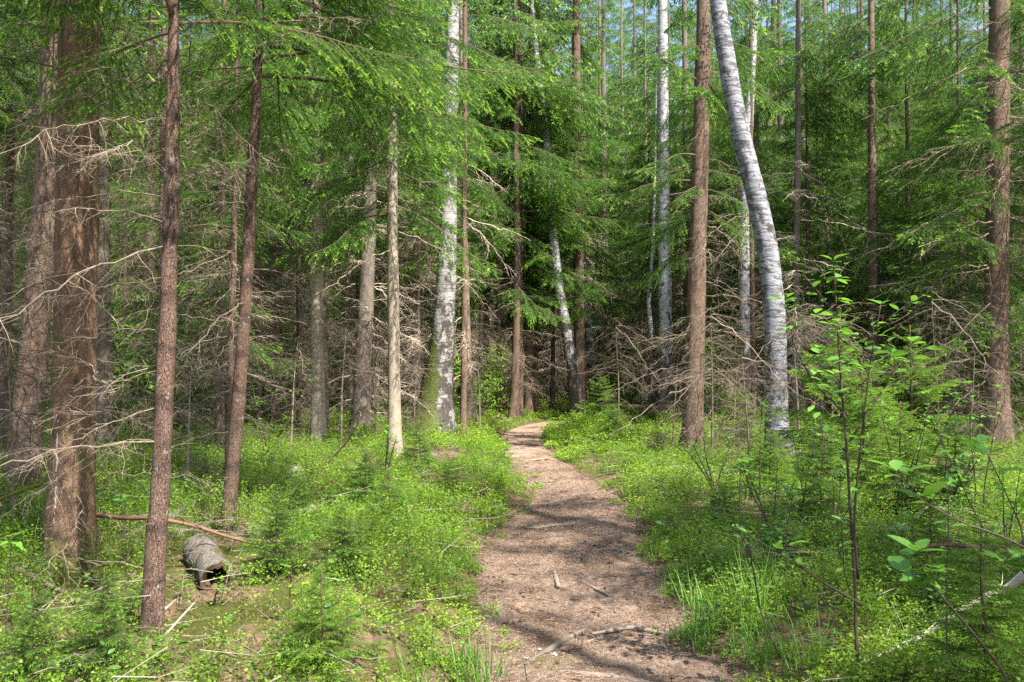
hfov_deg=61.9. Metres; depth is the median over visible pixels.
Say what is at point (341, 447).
fallen branch
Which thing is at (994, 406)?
spruce tree
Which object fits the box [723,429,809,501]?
young spruce
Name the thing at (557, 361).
spruce tree
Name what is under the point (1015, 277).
spruce tree
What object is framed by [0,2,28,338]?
spruce tree
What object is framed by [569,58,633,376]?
spruce tree
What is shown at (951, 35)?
spruce tree
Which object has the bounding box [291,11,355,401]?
spruce tree
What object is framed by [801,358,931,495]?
young spruce
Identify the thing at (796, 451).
leafy seedling
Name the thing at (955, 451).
young spruce
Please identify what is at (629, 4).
sky
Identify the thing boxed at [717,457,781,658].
leafy sapling
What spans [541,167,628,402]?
spruce tree
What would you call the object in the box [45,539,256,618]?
fallen branch
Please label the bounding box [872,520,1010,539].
fallen branch
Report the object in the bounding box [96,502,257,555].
fallen branch
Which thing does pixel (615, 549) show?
tree root
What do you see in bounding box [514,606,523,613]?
spruce cone
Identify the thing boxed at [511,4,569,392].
spruce tree
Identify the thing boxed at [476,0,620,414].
spruce tree
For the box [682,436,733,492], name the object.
leafy seedling
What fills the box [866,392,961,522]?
leafy seedling
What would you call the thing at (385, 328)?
spruce tree
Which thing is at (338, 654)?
young spruce
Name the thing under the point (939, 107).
spruce tree
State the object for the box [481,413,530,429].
fallen branch
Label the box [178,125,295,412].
spruce tree
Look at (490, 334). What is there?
spruce tree
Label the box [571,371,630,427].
young spruce
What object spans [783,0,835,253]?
spruce tree
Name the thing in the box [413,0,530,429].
spruce tree
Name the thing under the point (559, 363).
spruce tree
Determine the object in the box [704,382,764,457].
young spruce
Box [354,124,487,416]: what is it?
spruce tree
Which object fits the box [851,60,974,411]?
spruce tree
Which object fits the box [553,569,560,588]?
stick
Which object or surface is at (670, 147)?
spruce tree
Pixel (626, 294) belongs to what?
spruce tree
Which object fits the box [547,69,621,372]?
spruce tree
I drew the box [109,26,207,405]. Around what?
spruce tree
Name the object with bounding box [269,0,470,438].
spruce tree
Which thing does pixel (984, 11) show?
spruce tree
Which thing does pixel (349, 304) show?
spruce tree
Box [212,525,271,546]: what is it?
fallen branch
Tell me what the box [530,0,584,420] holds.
birch tree
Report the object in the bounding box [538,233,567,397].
spruce tree
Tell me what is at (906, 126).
spruce tree
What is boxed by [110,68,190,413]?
spruce tree
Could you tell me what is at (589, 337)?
tree trunk
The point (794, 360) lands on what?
spruce tree
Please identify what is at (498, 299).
spruce tree
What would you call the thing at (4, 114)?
spruce tree
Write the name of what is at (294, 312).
spruce tree
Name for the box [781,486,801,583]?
leafy sapling
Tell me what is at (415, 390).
spruce tree
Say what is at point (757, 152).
spruce tree
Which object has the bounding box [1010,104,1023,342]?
spruce tree
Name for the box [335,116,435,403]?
spruce tree
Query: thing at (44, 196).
spruce tree
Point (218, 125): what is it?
spruce tree
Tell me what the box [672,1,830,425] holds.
spruce tree
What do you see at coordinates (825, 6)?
spruce tree
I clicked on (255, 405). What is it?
leafy seedling
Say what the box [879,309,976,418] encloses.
leafy shrub
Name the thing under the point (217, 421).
spruce tree
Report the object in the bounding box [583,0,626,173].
spruce tree
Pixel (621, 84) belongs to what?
spruce tree
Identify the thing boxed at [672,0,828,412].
spruce tree
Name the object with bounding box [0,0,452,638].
spruce tree
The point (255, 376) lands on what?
leafy shrub
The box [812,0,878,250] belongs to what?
spruce tree
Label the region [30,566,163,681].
young spruce
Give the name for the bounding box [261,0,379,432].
spruce tree
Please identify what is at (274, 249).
spruce tree
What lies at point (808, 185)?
spruce tree
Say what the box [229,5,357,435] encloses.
spruce tree
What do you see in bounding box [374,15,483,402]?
spruce tree
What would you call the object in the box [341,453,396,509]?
young spruce
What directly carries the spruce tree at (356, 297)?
on the ground at (266, 604)
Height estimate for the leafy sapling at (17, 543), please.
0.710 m
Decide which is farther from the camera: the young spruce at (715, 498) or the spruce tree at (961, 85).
the spruce tree at (961, 85)
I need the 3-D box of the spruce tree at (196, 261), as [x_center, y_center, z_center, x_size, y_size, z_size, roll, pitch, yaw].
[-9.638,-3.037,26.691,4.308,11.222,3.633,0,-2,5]
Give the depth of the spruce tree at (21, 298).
14.30 m
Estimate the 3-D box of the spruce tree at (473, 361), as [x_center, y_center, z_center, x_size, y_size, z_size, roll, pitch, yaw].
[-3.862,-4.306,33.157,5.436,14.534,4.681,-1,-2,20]
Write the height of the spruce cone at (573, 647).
0.048 m
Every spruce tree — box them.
[0,0,52,450]
[0,0,135,455]
[0,0,221,497]
[0,0,261,596]
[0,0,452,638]
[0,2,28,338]
[0,5,50,395]
[0,8,214,452]
[0,38,38,323]
[0,65,34,283]
[0,69,120,412]
[0,132,52,434]
[0,154,52,394]
[0,321,121,532]
[1,123,32,280]
[1,181,52,422]
[4,0,251,470]
[13,8,38,379]
[13,89,120,418]
[28,47,158,374]
[37,0,134,277]
[52,138,207,439]
[98,0,324,455]
[101,0,557,533]
[107,0,229,423]
[108,8,157,336]
[109,10,158,375]
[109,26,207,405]
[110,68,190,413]
[110,181,140,343]
[116,142,269,441]
[117,341,256,496]
[125,0,340,477]
[128,0,195,244]
[129,27,202,276]
[130,199,251,420]
[141,1,283,435]
[156,102,251,397]
[157,0,244,287]
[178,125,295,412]
[179,16,208,171]
[180,2,331,436]
[181,0,234,179]
[181,140,266,407]
[183,0,454,446]
[186,1,358,411]
[187,4,342,411]
[189,0,383,425]
[195,133,268,407]
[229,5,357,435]
[237,0,548,459]
[242,153,343,410]
[247,337,344,459]
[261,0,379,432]
[262,131,385,425]
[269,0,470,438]
[282,4,399,418]
[285,311,387,449]
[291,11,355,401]
[291,144,355,398]
[292,4,381,395]
[302,145,399,401]
[305,103,435,421]
[306,147,387,398]
[308,320,340,399]
[314,309,432,438]
[327,0,499,416]
[328,106,404,397]
[331,3,425,394]
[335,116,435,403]
[340,13,459,388]
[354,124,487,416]
[357,238,410,398]
[358,83,480,400]
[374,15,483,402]
[375,132,460,408]
[375,135,468,395]
[376,353,451,447]
[382,164,456,393]
[396,0,558,435]
[402,49,458,384]
[405,1,572,414]
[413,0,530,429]
[424,0,596,417]
[424,227,480,405]
[427,5,548,403]
[435,2,525,392]
[438,11,476,341]
[453,320,525,430]
[455,0,620,417]
[456,0,624,421]
[457,0,615,417]
[458,251,511,391]
[468,1,523,371]
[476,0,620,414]
[478,239,539,396]
[482,0,645,409]
[489,5,526,345]
[502,240,546,391]
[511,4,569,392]
[523,227,590,404]
[523,322,561,352]
[524,0,657,412]
[538,230,566,397]
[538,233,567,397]
[538,257,573,400]
[539,249,567,386]
[540,1,629,396]
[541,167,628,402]
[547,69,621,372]
[556,0,647,401]
[560,338,621,378]
[561,70,612,367]
[563,0,638,380]
[563,22,640,388]
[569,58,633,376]
[571,318,661,423]
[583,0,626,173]
[591,180,679,413]
[593,0,679,402]
[593,0,814,456]
[593,37,628,367]
[594,19,680,395]
[597,0,648,372]
[597,1,640,391]
[602,61,690,405]
[602,358,747,457]
[603,63,682,407]
[606,0,657,160]
[607,0,732,392]
[608,0,739,407]
[609,53,654,384]
[611,222,658,386]
[615,78,679,378]
[620,11,776,413]
[625,12,673,368]
[630,0,739,394]
[632,223,713,403]
[633,153,732,408]
[636,0,682,390]
[644,302,794,466]
[653,0,790,406]
[653,0,825,405]
[657,28,738,394]
[660,349,829,476]
[668,0,737,150]
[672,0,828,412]
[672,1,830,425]
[674,3,855,417]
[674,122,716,378]
[677,25,734,386]
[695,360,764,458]
[707,0,805,350]
[707,0,825,389]
[710,88,793,373]
[715,0,895,426]
[718,309,867,458]
[724,2,914,413]
[730,0,840,394]
[735,0,842,239]
[736,0,834,395]
[748,1,791,392]
[761,7,885,408]
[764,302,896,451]
[765,0,885,308]
[769,0,836,148]
[771,0,856,400]
[771,0,889,406]
[772,0,901,401]
[780,0,984,427]
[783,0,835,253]
[786,0,934,391]
[787,0,1023,417]
[801,0,983,408]
[810,0,853,142]
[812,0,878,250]
[819,2,855,234]
[821,3,936,400]
[822,2,882,305]
[837,0,936,373]
[841,0,1023,421]
[842,0,1023,447]
[848,0,1023,420]
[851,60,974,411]
[855,1,932,208]
[858,286,1017,466]
[864,0,932,157]
[876,0,945,154]
[876,5,970,338]
[879,86,937,400]
[880,348,1023,476]
[881,0,1017,404]
[883,0,946,161]
[885,140,1023,438]
[911,99,979,409]
[915,0,1023,430]
[918,80,1023,418]
[931,6,954,103]
[935,9,985,246]
[940,162,1023,411]
[946,2,1021,314]
[947,60,1023,409]
[963,0,1018,173]
[963,1,1023,403]
[964,0,1023,303]
[965,0,1015,179]
[968,50,1023,169]
[971,29,1023,382]
[972,92,1023,414]
[978,213,1023,438]
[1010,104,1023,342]
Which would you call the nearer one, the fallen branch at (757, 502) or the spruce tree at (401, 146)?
the fallen branch at (757, 502)
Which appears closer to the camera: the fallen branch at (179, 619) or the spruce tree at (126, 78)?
the fallen branch at (179, 619)
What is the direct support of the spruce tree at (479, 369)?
on the ground at (266, 604)
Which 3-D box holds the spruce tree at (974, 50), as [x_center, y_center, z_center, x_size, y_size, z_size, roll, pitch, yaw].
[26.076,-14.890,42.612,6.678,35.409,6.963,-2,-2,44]
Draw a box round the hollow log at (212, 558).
[183,533,234,591]
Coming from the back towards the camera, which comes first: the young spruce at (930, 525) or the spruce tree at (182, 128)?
the spruce tree at (182, 128)
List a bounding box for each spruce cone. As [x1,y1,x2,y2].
[512,602,524,608]
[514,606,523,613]
[560,644,581,651]
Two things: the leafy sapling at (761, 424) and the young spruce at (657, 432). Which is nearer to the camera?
the leafy sapling at (761, 424)
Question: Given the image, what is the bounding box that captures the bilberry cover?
[0,388,1023,681]
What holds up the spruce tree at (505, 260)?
on the ground at (266, 604)
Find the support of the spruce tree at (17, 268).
on the ground at (266, 604)
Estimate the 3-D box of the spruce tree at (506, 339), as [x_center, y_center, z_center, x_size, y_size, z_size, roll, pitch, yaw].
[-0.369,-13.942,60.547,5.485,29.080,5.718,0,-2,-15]
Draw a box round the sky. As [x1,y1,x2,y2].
[116,0,1013,151]
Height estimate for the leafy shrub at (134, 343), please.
3.756 m
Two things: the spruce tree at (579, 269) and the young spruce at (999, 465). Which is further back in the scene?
the spruce tree at (579, 269)
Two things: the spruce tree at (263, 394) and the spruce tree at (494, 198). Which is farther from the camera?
the spruce tree at (263, 394)
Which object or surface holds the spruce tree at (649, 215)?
on the ground at (266, 604)
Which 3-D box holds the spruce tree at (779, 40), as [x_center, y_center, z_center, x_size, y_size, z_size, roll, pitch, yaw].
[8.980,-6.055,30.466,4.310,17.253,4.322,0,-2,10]
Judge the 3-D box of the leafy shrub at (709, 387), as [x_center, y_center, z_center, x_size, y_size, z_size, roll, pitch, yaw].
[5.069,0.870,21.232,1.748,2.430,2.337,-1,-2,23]
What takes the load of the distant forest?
on the ground at (266, 604)
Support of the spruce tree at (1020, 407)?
on the ground at (266, 604)
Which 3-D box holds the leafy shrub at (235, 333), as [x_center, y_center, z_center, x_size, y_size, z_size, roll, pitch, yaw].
[-8.710,-0.199,24.708,5.216,4.790,4.541,1,-2,-30]
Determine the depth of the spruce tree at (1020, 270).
26.16 m
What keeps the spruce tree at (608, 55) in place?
on the ground at (266, 604)
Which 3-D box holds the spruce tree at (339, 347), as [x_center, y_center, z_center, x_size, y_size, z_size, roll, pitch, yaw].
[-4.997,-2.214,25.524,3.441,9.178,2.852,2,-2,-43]
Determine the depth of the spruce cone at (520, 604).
5.51 m
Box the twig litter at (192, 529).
[0,421,1023,681]
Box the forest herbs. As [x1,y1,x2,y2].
[0,424,1023,681]
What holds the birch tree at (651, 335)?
on the ground at (266, 604)
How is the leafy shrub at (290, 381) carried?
on the ground at (266, 604)
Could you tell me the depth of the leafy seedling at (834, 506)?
6.85 m
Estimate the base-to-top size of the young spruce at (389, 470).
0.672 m
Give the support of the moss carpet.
on the ground at (266, 604)
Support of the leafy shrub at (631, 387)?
on the ground at (266, 604)
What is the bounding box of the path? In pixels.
[476,417,735,681]
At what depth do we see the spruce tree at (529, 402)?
25.21 m
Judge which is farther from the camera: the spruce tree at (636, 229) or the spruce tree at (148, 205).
the spruce tree at (636, 229)
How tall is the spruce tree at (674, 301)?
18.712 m
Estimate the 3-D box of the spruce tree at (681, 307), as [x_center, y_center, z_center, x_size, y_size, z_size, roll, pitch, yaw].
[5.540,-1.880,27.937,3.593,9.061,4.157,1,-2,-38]
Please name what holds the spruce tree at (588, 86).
on the ground at (266, 604)
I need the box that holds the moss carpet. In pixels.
[0,470,1023,681]
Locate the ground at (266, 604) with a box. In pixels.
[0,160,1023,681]
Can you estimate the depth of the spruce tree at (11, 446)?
7.08 m
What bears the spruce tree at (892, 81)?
on the ground at (266, 604)
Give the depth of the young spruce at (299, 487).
7.17 m
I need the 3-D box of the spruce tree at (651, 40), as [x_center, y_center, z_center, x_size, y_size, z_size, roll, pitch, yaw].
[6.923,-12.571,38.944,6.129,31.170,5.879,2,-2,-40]
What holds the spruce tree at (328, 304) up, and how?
on the ground at (266, 604)
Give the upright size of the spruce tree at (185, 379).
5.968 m
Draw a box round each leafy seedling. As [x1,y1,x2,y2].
[246,374,318,462]
[354,423,407,483]
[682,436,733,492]
[717,513,794,583]
[738,458,800,541]
[786,412,891,511]
[814,455,904,553]
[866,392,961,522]
[876,511,952,583]
[917,381,1006,525]
[935,455,1023,574]
[939,420,991,522]
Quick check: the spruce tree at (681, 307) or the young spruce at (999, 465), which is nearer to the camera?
the young spruce at (999, 465)
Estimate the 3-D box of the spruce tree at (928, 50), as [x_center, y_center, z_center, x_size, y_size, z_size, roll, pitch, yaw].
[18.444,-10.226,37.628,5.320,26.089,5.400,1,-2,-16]
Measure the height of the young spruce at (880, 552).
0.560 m
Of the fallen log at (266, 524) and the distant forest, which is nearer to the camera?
the fallen log at (266, 524)
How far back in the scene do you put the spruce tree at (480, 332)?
44.38 m
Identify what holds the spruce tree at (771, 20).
on the ground at (266, 604)
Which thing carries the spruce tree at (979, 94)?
on the ground at (266, 604)
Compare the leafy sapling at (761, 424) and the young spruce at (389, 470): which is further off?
the leafy sapling at (761, 424)
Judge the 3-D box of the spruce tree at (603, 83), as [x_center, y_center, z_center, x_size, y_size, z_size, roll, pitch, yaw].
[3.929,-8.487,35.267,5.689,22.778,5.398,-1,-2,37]
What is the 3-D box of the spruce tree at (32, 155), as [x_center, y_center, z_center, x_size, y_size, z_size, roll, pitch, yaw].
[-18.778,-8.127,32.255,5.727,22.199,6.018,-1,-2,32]
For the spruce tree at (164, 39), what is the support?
on the ground at (266, 604)
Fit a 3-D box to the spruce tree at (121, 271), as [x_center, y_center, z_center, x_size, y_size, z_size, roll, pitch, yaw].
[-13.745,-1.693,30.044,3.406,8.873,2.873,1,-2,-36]
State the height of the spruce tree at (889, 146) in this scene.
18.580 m
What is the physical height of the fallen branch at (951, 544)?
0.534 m
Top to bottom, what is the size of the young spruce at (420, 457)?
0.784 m
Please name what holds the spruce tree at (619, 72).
on the ground at (266, 604)
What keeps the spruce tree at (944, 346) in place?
on the ground at (266, 604)
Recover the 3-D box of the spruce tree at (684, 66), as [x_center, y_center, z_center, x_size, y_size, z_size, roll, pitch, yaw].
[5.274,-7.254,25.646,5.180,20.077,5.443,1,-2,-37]
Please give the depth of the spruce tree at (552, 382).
27.84 m
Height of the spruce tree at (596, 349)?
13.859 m
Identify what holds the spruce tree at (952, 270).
on the ground at (266, 604)
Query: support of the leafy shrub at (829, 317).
on the ground at (266, 604)
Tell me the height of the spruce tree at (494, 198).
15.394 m
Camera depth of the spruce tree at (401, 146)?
38.56 m
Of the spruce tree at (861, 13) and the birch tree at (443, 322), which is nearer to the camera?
the birch tree at (443, 322)
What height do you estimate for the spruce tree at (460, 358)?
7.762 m
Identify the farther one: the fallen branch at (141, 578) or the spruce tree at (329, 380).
the spruce tree at (329, 380)
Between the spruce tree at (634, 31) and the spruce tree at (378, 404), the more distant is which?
the spruce tree at (634, 31)
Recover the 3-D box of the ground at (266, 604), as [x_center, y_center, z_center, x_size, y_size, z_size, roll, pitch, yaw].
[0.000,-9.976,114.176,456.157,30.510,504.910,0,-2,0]
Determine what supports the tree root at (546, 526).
on the ground at (266, 604)
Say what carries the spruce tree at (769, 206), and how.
on the ground at (266, 604)
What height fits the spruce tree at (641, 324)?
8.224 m
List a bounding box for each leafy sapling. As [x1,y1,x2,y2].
[0,531,26,672]
[112,495,134,557]
[149,633,168,660]
[176,574,230,605]
[279,564,298,623]
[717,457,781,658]
[737,253,941,681]
[751,397,780,509]
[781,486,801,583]
[868,459,1023,547]
[888,535,1007,681]
[933,447,970,681]
[960,434,1023,573]
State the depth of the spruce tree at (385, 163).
34.41 m
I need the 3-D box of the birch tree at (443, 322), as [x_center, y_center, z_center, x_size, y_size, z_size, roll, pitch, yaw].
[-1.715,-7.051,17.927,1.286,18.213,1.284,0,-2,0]
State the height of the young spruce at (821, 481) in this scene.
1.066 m
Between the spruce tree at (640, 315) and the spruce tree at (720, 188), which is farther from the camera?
the spruce tree at (640, 315)
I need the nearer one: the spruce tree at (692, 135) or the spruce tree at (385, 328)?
the spruce tree at (385, 328)
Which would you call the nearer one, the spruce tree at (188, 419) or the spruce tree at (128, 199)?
the spruce tree at (188, 419)
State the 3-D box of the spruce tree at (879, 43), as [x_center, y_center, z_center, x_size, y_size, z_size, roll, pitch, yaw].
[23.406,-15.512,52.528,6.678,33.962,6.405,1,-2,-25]
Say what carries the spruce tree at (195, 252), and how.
on the ground at (266, 604)
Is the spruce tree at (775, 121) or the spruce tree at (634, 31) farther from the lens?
the spruce tree at (634, 31)
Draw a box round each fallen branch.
[0,464,46,501]
[6,555,62,593]
[15,558,97,612]
[17,647,89,665]
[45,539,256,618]
[65,574,211,591]
[77,634,255,681]
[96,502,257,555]
[160,578,199,639]
[165,598,176,610]
[188,629,271,656]
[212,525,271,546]
[281,528,436,558]
[306,470,349,496]
[314,368,375,477]
[424,440,464,449]
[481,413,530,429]
[566,466,721,495]
[717,474,806,503]
[733,488,812,520]
[790,514,873,544]
[826,483,1013,556]
[831,570,1023,680]
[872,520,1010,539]
[893,497,1022,567]
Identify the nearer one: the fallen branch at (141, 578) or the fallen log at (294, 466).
the fallen branch at (141, 578)
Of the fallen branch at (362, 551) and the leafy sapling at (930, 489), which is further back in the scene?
the fallen branch at (362, 551)
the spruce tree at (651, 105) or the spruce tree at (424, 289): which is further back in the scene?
the spruce tree at (651, 105)
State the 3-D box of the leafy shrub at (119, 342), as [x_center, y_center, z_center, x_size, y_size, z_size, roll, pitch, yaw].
[-11.902,-0.020,24.055,4.541,4.790,5.216,0,-2,-7]
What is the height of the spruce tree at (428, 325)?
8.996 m
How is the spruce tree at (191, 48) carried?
on the ground at (266, 604)
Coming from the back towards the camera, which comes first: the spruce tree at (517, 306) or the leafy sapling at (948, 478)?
the spruce tree at (517, 306)
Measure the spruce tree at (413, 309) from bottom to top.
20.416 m
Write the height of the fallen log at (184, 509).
0.126 m
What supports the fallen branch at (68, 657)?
on the ground at (266, 604)
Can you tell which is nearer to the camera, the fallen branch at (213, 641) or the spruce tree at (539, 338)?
the fallen branch at (213, 641)
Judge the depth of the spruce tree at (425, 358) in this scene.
30.50 m
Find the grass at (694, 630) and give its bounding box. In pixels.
[361,464,842,681]
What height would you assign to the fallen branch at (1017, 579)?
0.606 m
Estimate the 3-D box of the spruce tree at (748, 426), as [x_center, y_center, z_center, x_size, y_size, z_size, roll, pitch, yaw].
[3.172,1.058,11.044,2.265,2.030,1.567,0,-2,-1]
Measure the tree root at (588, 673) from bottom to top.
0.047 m
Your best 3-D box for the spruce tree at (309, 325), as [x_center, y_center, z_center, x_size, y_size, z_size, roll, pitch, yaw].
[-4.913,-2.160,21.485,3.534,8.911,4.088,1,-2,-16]
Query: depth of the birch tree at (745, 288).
19.70 m
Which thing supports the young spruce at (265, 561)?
on the ground at (266, 604)
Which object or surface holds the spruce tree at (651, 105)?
on the ground at (266, 604)
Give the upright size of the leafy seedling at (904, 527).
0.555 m
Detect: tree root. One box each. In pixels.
[514,628,585,669]
[518,458,558,461]
[519,523,580,528]
[541,670,652,681]
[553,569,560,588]
[579,578,609,595]
[586,547,635,553]
[591,625,666,634]
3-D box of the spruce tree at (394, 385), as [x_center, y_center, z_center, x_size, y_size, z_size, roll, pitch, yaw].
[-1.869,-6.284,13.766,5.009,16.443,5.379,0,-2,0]
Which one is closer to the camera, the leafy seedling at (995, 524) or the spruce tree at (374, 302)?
the leafy seedling at (995, 524)
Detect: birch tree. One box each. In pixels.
[403,0,458,440]
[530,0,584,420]
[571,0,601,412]
[646,71,656,419]
[653,0,679,424]
[710,0,793,466]
[738,0,757,425]
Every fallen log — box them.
[168,484,213,523]
[243,504,316,537]
[286,464,301,483]
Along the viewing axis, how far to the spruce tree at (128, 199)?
24.51 m
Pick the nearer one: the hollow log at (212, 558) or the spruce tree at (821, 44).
the hollow log at (212, 558)
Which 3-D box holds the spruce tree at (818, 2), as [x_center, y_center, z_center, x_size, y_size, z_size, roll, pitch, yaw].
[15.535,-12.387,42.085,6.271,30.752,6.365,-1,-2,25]
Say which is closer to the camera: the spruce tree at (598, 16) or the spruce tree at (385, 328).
the spruce tree at (385, 328)
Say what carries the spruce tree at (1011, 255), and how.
on the ground at (266, 604)
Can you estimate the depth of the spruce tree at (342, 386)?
15.47 m
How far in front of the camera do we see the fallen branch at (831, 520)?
7.45 m
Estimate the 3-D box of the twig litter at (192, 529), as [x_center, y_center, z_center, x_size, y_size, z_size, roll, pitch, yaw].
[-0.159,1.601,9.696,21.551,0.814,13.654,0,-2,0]
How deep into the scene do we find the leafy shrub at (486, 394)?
23.32 m
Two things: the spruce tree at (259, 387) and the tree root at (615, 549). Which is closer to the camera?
the tree root at (615, 549)
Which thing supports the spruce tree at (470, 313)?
on the ground at (266, 604)
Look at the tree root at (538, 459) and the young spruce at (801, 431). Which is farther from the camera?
the tree root at (538, 459)
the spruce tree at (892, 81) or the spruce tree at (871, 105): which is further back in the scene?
the spruce tree at (892, 81)
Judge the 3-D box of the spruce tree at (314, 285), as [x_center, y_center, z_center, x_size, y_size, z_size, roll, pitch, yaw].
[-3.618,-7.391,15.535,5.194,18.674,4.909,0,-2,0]
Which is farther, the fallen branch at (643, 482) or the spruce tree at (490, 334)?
the spruce tree at (490, 334)
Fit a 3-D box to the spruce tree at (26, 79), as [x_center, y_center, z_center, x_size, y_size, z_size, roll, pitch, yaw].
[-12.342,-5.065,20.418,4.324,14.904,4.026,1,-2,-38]
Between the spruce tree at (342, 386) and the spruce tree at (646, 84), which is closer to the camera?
the spruce tree at (342, 386)
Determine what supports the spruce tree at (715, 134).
on the ground at (266, 604)
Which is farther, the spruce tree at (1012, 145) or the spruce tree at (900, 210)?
the spruce tree at (900, 210)
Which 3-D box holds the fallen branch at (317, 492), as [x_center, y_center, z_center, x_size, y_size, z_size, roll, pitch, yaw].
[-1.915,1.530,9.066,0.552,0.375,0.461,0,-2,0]
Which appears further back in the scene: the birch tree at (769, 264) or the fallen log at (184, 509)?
the birch tree at (769, 264)
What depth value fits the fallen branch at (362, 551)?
6.37 m
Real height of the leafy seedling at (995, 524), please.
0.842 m
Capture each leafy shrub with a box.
[49,274,157,413]
[51,269,190,423]
[111,257,214,432]
[131,274,292,407]
[182,321,307,410]
[246,281,331,419]
[453,336,510,419]
[595,319,657,404]
[678,327,739,420]
[806,312,893,417]
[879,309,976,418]
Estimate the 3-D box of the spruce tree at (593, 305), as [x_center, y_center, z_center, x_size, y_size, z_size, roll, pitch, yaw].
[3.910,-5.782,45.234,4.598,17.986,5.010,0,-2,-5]
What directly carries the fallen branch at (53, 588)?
on the ground at (266, 604)
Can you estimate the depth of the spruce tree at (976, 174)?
21.00 m
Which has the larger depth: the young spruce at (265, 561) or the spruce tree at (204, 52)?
the spruce tree at (204, 52)
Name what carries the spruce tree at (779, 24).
on the ground at (266, 604)
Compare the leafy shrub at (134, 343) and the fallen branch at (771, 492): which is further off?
the leafy shrub at (134, 343)
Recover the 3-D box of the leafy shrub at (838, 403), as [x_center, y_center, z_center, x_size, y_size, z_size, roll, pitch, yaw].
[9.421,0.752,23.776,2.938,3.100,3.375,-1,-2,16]
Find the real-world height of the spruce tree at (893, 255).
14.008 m
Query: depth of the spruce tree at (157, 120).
42.71 m
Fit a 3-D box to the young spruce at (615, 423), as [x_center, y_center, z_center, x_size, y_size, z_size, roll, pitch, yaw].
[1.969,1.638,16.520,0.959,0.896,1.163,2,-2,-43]
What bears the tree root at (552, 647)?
on the path
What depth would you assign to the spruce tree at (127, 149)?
38.41 m
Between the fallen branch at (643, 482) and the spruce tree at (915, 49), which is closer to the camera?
the fallen branch at (643, 482)
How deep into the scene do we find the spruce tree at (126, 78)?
40.24 m
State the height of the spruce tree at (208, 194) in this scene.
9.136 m
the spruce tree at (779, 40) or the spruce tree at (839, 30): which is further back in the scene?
the spruce tree at (839, 30)
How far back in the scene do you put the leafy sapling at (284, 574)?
4.54 m
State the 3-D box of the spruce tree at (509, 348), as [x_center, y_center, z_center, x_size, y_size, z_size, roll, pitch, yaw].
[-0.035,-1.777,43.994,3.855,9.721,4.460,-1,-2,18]
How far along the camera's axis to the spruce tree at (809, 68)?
58.82 m
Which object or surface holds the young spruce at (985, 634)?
on the ground at (266, 604)
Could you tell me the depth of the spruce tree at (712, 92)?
45.12 m
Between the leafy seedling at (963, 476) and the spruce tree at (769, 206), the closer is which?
the leafy seedling at (963, 476)
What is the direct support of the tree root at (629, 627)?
on the ground at (266, 604)
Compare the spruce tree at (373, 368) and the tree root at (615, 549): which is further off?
the spruce tree at (373, 368)
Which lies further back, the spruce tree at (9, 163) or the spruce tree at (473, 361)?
the spruce tree at (473, 361)
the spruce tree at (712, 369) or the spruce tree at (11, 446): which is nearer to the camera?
the spruce tree at (11, 446)
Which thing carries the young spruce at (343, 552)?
on the ground at (266, 604)
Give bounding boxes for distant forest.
[5,0,1013,295]
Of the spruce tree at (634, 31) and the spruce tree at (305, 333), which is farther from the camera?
the spruce tree at (634, 31)
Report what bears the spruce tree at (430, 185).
on the ground at (266, 604)
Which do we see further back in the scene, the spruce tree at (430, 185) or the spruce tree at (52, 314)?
the spruce tree at (430, 185)
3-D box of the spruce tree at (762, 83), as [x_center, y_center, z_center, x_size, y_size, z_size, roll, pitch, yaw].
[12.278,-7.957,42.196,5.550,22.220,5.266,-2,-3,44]
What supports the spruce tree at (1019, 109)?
on the ground at (266, 604)
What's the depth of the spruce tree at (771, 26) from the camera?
33.83 m
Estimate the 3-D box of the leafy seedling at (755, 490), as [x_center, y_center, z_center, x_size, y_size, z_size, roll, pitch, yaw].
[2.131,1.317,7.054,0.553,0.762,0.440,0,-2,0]
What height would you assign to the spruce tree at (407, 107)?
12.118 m
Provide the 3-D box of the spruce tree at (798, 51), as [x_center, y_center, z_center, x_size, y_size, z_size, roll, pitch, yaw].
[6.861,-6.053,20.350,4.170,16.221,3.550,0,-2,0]
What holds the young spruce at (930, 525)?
on the ground at (266, 604)
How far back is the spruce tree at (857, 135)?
23.43 m
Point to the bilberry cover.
(502, 474)
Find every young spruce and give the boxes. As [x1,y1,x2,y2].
[0,588,99,681]
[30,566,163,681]
[228,486,319,585]
[260,471,331,542]
[275,565,397,681]
[288,500,397,593]
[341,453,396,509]
[357,467,446,544]
[400,421,448,472]
[430,454,469,496]
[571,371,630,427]
[594,403,636,445]
[642,424,675,456]
[692,472,753,527]
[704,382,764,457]
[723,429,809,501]
[756,307,922,492]
[757,507,827,576]
[765,418,862,535]
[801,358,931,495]
[834,401,968,520]
[845,526,934,609]
[857,325,995,478]
[884,411,1016,535]
[889,497,976,592]
[900,516,1023,681]
[967,463,1019,511]
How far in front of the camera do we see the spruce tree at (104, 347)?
13.90 m
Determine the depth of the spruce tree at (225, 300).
25.86 m
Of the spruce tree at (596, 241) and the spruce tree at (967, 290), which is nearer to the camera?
the spruce tree at (967, 290)
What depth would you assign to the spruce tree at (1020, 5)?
17.75 m
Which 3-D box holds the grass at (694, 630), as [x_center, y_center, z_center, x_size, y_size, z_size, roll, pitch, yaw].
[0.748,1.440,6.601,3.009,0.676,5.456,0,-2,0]
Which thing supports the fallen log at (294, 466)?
on the ground at (266, 604)
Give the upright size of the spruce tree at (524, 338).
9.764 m
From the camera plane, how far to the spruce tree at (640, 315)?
42.74 m

